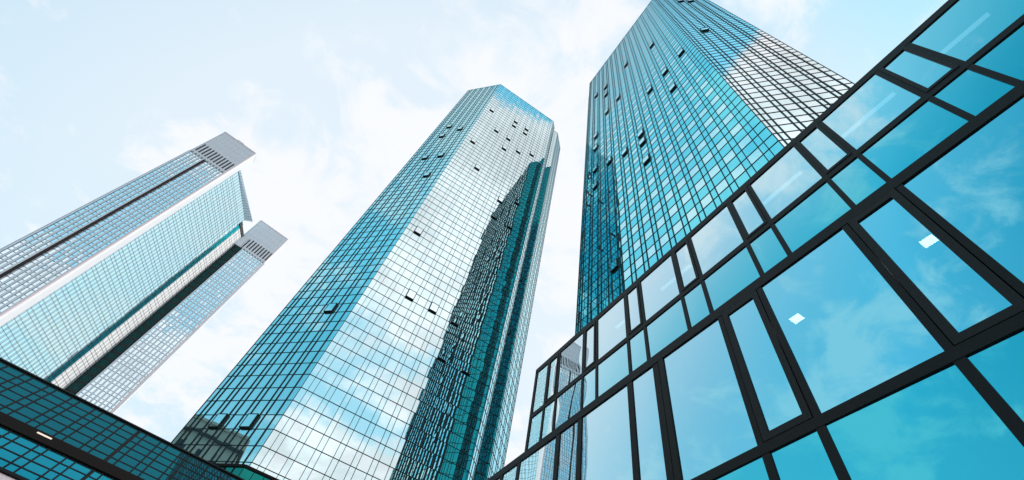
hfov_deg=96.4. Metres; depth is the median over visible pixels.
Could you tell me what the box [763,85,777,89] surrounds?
window pane
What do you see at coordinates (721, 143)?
window pane
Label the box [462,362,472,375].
open window
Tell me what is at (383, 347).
window pane
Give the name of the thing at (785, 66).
window pane
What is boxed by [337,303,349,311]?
window pane
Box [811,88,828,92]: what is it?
window pane
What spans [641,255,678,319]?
window pane
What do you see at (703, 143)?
window pane
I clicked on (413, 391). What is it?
window pane
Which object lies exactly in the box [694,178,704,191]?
window pane
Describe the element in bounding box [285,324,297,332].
window pane
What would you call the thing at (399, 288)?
window pane
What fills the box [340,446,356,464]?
window pane
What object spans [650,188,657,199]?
window pane
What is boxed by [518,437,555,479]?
window pane
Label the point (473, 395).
window pane
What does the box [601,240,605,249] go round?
window pane
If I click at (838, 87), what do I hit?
window pane
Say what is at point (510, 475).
window pane
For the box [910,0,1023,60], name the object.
window pane
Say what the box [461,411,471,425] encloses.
window pane
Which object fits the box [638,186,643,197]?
window pane
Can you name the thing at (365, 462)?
window pane
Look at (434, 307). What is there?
open window
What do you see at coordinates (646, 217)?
window pane
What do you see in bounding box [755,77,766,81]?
window pane
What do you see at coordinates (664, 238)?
window pane
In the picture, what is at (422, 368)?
window pane
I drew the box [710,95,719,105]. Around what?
window pane
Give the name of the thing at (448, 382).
window pane
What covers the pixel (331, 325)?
window pane
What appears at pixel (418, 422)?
window pane
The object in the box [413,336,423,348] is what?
window pane
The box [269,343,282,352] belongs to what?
window pane
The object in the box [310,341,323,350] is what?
window pane
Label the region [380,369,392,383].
window pane
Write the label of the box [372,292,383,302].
window pane
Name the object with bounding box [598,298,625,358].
window pane
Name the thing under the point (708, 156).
window pane
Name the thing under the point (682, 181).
window pane
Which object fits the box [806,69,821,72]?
window pane
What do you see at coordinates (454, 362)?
window pane
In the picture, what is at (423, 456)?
window pane
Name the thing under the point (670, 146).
window pane
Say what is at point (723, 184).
window pane
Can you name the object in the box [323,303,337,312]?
open window
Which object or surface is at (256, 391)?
window pane
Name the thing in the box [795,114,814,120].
window pane
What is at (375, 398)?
window pane
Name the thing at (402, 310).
window pane
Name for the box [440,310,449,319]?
window pane
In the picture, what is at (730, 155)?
window pane
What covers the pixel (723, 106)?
window pane
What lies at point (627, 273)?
window pane
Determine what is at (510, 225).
open window
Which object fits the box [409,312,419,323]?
window pane
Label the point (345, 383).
window pane
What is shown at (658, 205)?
window pane
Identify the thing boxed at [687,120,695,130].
window pane
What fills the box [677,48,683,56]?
open window
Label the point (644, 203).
window pane
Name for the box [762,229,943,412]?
window pane
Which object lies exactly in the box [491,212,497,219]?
open window
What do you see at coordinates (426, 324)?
window pane
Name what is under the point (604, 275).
window pane
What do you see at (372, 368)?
window pane
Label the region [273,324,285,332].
window pane
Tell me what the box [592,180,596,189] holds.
open window
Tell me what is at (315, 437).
window pane
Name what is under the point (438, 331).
window pane
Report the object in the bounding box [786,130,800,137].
window pane
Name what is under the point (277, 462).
window pane
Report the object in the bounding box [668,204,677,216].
window pane
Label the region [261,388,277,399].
window pane
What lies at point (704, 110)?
window pane
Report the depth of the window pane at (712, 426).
10.94 m
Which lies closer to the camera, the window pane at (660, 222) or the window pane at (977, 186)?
the window pane at (977, 186)
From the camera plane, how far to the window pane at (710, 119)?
54.82 m
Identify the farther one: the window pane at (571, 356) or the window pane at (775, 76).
the window pane at (775, 76)
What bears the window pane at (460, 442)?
in the glass tower at (389, 343)
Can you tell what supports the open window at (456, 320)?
in the glass tower at (389, 343)
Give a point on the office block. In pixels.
(835, 290)
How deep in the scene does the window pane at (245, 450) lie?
43.99 m
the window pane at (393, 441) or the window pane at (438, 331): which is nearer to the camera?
the window pane at (393, 441)
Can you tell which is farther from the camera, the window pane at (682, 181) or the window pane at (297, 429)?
the window pane at (682, 181)
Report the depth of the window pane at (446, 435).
55.56 m
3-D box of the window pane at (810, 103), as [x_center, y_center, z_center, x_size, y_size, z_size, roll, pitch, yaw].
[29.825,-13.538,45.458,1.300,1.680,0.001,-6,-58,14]
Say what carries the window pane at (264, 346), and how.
in the glass tower at (389, 343)
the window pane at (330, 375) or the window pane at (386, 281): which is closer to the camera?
the window pane at (330, 375)
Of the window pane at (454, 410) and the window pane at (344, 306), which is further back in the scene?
the window pane at (344, 306)
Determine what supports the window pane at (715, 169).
in the glass tower at (699, 111)
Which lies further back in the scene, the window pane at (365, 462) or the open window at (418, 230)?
the open window at (418, 230)
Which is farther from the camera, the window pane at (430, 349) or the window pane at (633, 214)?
the window pane at (430, 349)
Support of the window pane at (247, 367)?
in the glass tower at (389, 343)
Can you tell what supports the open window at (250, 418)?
in the glass tower at (389, 343)
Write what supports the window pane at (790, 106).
in the glass tower at (699, 111)
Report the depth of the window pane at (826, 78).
50.37 m
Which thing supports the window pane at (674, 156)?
in the glass tower at (699, 111)
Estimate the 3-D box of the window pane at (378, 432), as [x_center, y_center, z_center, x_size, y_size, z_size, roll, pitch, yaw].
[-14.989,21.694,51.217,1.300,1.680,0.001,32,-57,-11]
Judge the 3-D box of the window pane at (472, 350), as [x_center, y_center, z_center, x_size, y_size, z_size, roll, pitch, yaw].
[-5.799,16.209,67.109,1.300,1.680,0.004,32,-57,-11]
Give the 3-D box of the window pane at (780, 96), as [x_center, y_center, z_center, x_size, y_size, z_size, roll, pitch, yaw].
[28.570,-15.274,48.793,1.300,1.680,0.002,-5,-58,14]
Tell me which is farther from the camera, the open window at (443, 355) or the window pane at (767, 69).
the open window at (443, 355)
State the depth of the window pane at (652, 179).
60.11 m
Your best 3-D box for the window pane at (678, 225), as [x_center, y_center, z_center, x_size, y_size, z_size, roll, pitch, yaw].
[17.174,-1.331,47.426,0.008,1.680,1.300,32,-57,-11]
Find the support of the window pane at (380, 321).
in the glass tower at (389, 343)
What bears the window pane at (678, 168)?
in the glass tower at (699, 111)
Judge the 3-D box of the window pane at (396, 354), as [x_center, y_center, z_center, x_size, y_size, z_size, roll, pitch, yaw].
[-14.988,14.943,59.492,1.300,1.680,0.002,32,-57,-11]
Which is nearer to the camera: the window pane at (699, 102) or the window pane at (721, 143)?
the window pane at (721, 143)
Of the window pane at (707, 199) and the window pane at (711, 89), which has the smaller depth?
the window pane at (707, 199)
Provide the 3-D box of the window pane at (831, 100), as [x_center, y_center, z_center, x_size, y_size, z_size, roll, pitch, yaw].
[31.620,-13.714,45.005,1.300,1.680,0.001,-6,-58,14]
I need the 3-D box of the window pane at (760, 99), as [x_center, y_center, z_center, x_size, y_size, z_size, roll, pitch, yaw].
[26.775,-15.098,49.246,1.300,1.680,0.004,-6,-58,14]
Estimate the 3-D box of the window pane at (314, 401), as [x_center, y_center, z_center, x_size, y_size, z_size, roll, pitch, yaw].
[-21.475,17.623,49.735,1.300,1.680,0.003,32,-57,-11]
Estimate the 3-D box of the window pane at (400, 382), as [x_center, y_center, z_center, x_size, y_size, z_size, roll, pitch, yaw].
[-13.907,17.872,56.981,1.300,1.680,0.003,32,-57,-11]
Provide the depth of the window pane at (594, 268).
60.58 m
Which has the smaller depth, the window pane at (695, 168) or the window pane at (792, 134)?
the window pane at (792, 134)
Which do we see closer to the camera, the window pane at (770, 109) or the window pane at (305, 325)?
the window pane at (770, 109)
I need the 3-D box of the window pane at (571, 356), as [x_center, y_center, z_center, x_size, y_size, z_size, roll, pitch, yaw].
[2.353,4.903,18.331,0.004,2.180,1.580,32,-57,-11]
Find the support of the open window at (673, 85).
in the glass tower at (699, 111)
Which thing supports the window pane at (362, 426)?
in the glass tower at (389, 343)
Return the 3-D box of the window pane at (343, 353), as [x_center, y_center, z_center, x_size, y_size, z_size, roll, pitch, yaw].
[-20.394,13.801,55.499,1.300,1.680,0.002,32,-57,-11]
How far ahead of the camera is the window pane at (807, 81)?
50.83 m
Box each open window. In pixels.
[208,413,228,427]
[239,413,258,428]
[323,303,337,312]
[405,289,416,300]
[414,226,423,234]
[428,302,438,313]
[438,348,448,361]
[451,314,461,325]
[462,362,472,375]
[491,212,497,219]
[507,222,513,228]
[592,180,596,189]
[606,156,611,164]
[610,258,617,272]
[621,147,626,156]
[637,128,643,137]
[638,136,645,146]
[642,154,649,164]
[661,67,667,75]
[668,83,675,91]
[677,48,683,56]
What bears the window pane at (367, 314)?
in the glass tower at (389, 343)
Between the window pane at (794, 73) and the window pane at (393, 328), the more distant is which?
the window pane at (393, 328)
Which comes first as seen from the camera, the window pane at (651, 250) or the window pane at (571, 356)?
the window pane at (571, 356)
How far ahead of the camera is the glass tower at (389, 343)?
64.26 m
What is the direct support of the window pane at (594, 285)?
in the glass tower at (699, 111)
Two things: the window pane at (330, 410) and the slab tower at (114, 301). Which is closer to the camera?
the window pane at (330, 410)
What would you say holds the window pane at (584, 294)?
in the glass tower at (699, 111)
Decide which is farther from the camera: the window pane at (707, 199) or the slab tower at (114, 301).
the slab tower at (114, 301)
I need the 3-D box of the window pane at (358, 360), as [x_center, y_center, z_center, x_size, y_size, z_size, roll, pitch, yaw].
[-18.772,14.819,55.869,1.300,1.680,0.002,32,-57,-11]
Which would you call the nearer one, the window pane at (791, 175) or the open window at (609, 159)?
the window pane at (791, 175)
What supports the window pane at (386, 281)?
in the glass tower at (389, 343)
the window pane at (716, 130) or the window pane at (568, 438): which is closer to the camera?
the window pane at (568, 438)
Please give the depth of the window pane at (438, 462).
52.72 m
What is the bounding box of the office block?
[487,0,1023,479]
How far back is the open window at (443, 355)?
63.27 m
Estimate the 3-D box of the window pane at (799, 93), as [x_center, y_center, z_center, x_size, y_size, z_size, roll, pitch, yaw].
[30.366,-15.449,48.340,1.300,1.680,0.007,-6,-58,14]
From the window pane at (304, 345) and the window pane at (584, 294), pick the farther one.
the window pane at (584, 294)
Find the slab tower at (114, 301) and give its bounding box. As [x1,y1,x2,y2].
[0,132,288,413]
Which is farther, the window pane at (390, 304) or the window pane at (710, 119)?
the window pane at (390, 304)
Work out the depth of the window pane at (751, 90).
52.13 m
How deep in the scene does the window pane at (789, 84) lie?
51.24 m
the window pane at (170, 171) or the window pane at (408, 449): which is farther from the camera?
the window pane at (170, 171)
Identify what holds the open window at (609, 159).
in the glass tower at (699, 111)
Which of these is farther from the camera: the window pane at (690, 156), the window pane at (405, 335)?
the window pane at (405, 335)
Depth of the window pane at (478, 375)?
64.60 m
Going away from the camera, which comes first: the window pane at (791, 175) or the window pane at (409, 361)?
the window pane at (791, 175)
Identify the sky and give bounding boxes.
[0,0,947,466]
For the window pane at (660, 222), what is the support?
in the glass tower at (699, 111)
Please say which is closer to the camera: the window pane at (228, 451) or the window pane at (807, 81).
the window pane at (228, 451)
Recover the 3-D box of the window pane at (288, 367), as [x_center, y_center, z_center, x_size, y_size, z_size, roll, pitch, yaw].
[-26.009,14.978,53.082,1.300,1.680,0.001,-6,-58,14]
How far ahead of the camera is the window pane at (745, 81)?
55.06 m
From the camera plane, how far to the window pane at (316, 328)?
58.87 m
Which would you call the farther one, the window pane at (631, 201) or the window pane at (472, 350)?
the window pane at (472, 350)
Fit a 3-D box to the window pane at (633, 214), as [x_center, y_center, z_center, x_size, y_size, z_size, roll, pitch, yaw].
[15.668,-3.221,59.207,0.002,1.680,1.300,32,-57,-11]
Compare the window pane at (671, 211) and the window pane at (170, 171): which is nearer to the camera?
the window pane at (671, 211)
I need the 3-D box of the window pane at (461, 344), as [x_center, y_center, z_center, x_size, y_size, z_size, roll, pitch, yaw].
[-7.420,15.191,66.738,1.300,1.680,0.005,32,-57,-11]
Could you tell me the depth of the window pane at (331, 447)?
47.60 m
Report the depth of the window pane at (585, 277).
61.59 m
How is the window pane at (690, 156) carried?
in the glass tower at (699, 111)
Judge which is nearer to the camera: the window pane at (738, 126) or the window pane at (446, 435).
the window pane at (738, 126)
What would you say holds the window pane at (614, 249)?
in the glass tower at (699, 111)
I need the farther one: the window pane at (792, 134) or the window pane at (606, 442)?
the window pane at (792, 134)
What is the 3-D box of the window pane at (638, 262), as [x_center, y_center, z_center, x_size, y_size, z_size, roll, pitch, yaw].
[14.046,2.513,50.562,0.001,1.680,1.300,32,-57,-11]
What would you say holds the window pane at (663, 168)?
in the glass tower at (699, 111)
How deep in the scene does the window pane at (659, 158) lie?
61.85 m
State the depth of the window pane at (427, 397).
57.73 m
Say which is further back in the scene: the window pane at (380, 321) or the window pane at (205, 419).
the window pane at (380, 321)
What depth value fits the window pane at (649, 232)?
52.41 m
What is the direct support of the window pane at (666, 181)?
in the glass tower at (699, 111)
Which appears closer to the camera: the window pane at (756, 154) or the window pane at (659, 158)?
the window pane at (756, 154)
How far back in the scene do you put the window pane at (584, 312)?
55.84 m
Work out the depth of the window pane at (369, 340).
58.74 m
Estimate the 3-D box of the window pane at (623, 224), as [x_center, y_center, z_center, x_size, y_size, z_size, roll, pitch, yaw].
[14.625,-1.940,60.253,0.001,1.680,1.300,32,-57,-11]
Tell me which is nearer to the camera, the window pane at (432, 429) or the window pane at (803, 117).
the window pane at (803, 117)
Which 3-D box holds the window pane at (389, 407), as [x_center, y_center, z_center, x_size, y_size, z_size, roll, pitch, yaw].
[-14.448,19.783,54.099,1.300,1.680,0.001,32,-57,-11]
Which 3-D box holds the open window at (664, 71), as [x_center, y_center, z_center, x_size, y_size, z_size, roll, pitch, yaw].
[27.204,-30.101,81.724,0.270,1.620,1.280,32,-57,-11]
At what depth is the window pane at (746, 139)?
45.12 m
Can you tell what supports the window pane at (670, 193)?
in the glass tower at (699, 111)
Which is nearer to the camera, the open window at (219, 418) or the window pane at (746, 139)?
the window pane at (746, 139)
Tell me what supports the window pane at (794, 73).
in the glass tower at (699, 111)
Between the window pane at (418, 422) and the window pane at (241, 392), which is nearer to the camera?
the window pane at (241, 392)
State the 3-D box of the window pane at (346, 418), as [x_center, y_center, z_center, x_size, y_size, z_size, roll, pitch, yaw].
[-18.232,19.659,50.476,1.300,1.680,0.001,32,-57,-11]
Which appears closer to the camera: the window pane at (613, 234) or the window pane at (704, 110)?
the window pane at (704, 110)
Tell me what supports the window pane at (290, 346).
in the glass tower at (389, 343)
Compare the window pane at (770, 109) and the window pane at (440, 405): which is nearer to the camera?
the window pane at (770, 109)
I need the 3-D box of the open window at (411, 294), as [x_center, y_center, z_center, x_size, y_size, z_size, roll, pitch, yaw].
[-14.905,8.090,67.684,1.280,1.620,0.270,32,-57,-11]
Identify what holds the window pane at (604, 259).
in the glass tower at (699, 111)
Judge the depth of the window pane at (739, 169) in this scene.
43.28 m
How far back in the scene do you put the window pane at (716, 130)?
51.89 m
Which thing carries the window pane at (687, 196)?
in the glass tower at (699, 111)
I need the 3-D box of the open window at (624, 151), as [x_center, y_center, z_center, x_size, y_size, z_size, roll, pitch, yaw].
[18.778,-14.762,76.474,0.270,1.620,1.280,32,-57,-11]
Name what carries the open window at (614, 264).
in the glass tower at (699, 111)
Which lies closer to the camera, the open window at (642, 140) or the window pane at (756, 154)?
the window pane at (756, 154)
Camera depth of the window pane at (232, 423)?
47.83 m
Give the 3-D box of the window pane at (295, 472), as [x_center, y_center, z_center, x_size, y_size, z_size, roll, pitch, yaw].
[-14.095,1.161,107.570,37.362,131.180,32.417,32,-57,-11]
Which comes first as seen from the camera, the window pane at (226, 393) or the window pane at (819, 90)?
the window pane at (819, 90)
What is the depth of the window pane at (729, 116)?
50.90 m
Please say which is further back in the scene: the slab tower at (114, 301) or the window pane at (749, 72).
the slab tower at (114, 301)
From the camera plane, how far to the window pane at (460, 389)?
61.37 m
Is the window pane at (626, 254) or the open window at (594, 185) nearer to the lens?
the window pane at (626, 254)
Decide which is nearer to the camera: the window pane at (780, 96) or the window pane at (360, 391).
the window pane at (780, 96)
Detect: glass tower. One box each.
[171,84,559,479]
[575,0,854,333]
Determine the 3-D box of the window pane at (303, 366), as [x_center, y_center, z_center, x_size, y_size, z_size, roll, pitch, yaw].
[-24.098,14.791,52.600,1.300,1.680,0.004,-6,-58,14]
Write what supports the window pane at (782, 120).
in the glass tower at (699, 111)
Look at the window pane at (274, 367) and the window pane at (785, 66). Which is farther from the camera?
the window pane at (785, 66)
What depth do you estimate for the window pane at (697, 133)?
55.84 m
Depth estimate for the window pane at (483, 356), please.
67.47 m
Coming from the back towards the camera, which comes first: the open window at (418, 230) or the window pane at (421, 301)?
the open window at (418, 230)
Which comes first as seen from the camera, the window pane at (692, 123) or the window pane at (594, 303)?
the window pane at (594, 303)
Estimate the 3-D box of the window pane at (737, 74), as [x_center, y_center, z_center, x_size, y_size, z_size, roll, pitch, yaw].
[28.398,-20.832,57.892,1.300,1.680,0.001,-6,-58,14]
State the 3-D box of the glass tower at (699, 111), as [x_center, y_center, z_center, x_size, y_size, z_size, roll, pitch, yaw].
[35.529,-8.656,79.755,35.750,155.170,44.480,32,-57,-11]
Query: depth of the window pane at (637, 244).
53.54 m
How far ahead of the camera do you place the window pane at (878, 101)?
11.56 m
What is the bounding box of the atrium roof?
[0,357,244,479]
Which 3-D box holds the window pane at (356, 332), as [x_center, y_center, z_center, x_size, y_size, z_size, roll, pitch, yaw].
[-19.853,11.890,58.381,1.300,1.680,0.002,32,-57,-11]
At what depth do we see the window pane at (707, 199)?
45.38 m
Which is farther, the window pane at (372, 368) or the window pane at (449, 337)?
the window pane at (449, 337)
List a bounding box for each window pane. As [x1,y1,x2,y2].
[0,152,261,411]
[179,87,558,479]
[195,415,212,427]
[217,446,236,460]
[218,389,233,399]
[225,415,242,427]
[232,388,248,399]
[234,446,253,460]
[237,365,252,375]
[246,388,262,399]
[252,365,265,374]
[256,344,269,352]
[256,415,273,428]
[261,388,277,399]
[265,364,280,374]
[267,453,287,473]
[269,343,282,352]
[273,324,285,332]
[276,388,292,399]
[280,364,294,373]
[283,343,295,351]
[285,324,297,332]
[287,421,306,439]
[294,363,309,373]
[296,342,309,351]
[298,323,310,331]
[305,394,322,410]
[305,430,322,448]
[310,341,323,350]
[311,322,323,330]
[322,369,337,384]
[322,402,338,418]
[322,438,339,456]
[325,321,337,329]
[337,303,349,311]
[337,347,350,360]
[337,377,352,391]
[339,410,354,426]
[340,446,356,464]
[350,327,362,339]
[351,354,364,367]
[353,384,367,399]
[355,418,369,434]
[357,454,372,472]
[362,308,373,320]
[363,334,376,346]
[365,362,378,375]
[368,392,381,407]
[370,425,384,441]
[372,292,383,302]
[374,316,386,327]
[377,341,389,353]
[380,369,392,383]
[382,277,392,286]
[383,400,396,414]
[385,299,395,309]
[386,433,400,449]
[387,322,398,334]
[391,348,402,361]
[394,283,404,293]
[394,376,406,390]
[397,306,407,316]
[398,407,410,422]
[400,329,411,341]
[402,440,414,457]
[404,355,415,368]
[408,384,419,397]
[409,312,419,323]
[412,414,424,429]
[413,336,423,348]
[417,296,426,306]
[417,363,428,375]
[417,448,429,464]
[421,319,430,329]
[421,390,432,404]
[425,343,435,354]
[426,421,438,436]
[430,369,440,382]
[432,455,444,471]
[433,325,442,336]
[435,397,445,411]
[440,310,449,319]
[440,429,451,443]
[443,376,453,388]
[445,332,453,342]
[448,404,459,418]
[450,357,459,368]
[454,436,465,450]
[456,338,465,349]
[456,383,465,395]
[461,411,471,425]
[468,345,476,355]
[468,389,477,402]
[474,369,482,381]
[479,351,487,361]
[503,465,516,479]
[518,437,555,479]
[533,364,547,411]
[557,333,582,392]
[557,421,577,479]
[581,307,586,319]
[581,385,632,479]
[582,288,587,300]
[583,273,587,282]
[591,298,596,310]
[592,264,596,273]
[592,280,596,290]
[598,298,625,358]
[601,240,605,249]
[601,254,606,265]
[601,270,606,282]
[602,287,607,300]
[610,230,615,240]
[611,244,616,255]
[612,277,618,290]
[620,220,625,230]
[621,234,626,245]
[622,250,628,261]
[623,267,630,279]
[628,197,633,206]
[630,210,635,220]
[631,224,637,234]
[633,239,639,250]
[633,367,666,479]
[635,256,642,268]
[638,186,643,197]
[640,199,646,209]
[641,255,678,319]
[642,213,648,223]
[644,228,651,240]
[647,245,655,258]
[648,176,654,185]
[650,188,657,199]
[653,201,660,213]
[655,155,662,164]
[656,216,664,228]
[658,165,665,175]
[659,233,668,246]
[661,177,668,188]
[664,189,672,201]
[664,319,756,479]
[666,143,672,152]
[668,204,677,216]
[669,153,676,164]
[672,165,680,175]
[672,220,681,234]
[676,131,683,142]
[676,177,685,189]
[680,141,688,152]
[681,191,690,204]
[683,112,690,121]
[684,152,692,163]
[686,206,696,221]
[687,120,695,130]
[689,164,698,176]
[691,129,700,140]
[691,206,742,274]
[693,100,701,109]
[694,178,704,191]
[696,140,705,151]
[698,108,706,117]
[700,80,707,89]
[700,193,711,207]
[702,151,712,164]
[703,116,712,127]
[704,87,713,97]
[708,164,719,177]
[709,127,719,138]
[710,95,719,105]
[715,138,726,150]
[715,179,727,194]
[716,103,725,114]
[722,112,733,124]
[723,150,734,163]
[730,73,742,76]
[730,123,741,135]
[731,164,744,179]
[738,80,749,84]
[738,134,750,149]
[745,88,758,92]
[747,70,758,74]
[747,148,761,163]
[751,147,821,218]
[753,97,768,101]
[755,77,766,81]
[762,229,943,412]
[763,68,774,71]
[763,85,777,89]
[763,106,778,112]
[771,74,785,78]
[772,94,787,98]
[773,118,791,124]
[779,65,791,68]
[781,82,795,86]
[783,103,799,109]
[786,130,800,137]
[789,72,802,75]
[791,91,807,95]
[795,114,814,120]
[796,62,809,65]
[800,79,814,83]
[804,100,821,106]
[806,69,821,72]
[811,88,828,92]
[819,76,834,80]
[822,74,920,149]
[825,97,837,103]
[831,85,847,89]
[903,97,1023,282]
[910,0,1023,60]
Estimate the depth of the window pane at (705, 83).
62.43 m
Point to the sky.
(332, 99)
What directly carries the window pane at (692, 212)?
in the glass tower at (699, 111)
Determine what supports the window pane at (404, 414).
in the glass tower at (389, 343)
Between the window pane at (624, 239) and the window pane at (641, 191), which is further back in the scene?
the window pane at (641, 191)
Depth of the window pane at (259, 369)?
54.06 m
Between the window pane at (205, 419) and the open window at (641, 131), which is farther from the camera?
the open window at (641, 131)
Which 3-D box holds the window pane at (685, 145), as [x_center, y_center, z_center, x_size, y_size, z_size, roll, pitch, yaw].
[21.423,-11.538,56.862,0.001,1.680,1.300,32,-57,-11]
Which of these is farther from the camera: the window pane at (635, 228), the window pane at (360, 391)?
the window pane at (635, 228)
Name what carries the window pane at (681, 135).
in the glass tower at (699, 111)
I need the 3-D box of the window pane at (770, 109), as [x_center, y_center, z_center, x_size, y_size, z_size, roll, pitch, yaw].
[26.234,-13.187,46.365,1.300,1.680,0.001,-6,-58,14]
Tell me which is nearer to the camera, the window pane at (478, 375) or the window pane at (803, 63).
the window pane at (803, 63)
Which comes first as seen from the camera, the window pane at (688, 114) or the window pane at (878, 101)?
the window pane at (878, 101)
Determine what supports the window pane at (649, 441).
in the office block
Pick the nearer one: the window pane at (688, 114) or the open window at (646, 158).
the window pane at (688, 114)
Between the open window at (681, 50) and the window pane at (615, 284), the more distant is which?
the open window at (681, 50)
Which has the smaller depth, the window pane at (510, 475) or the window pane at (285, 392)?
the window pane at (510, 475)
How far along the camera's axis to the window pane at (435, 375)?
60.61 m
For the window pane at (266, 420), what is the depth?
46.84 m

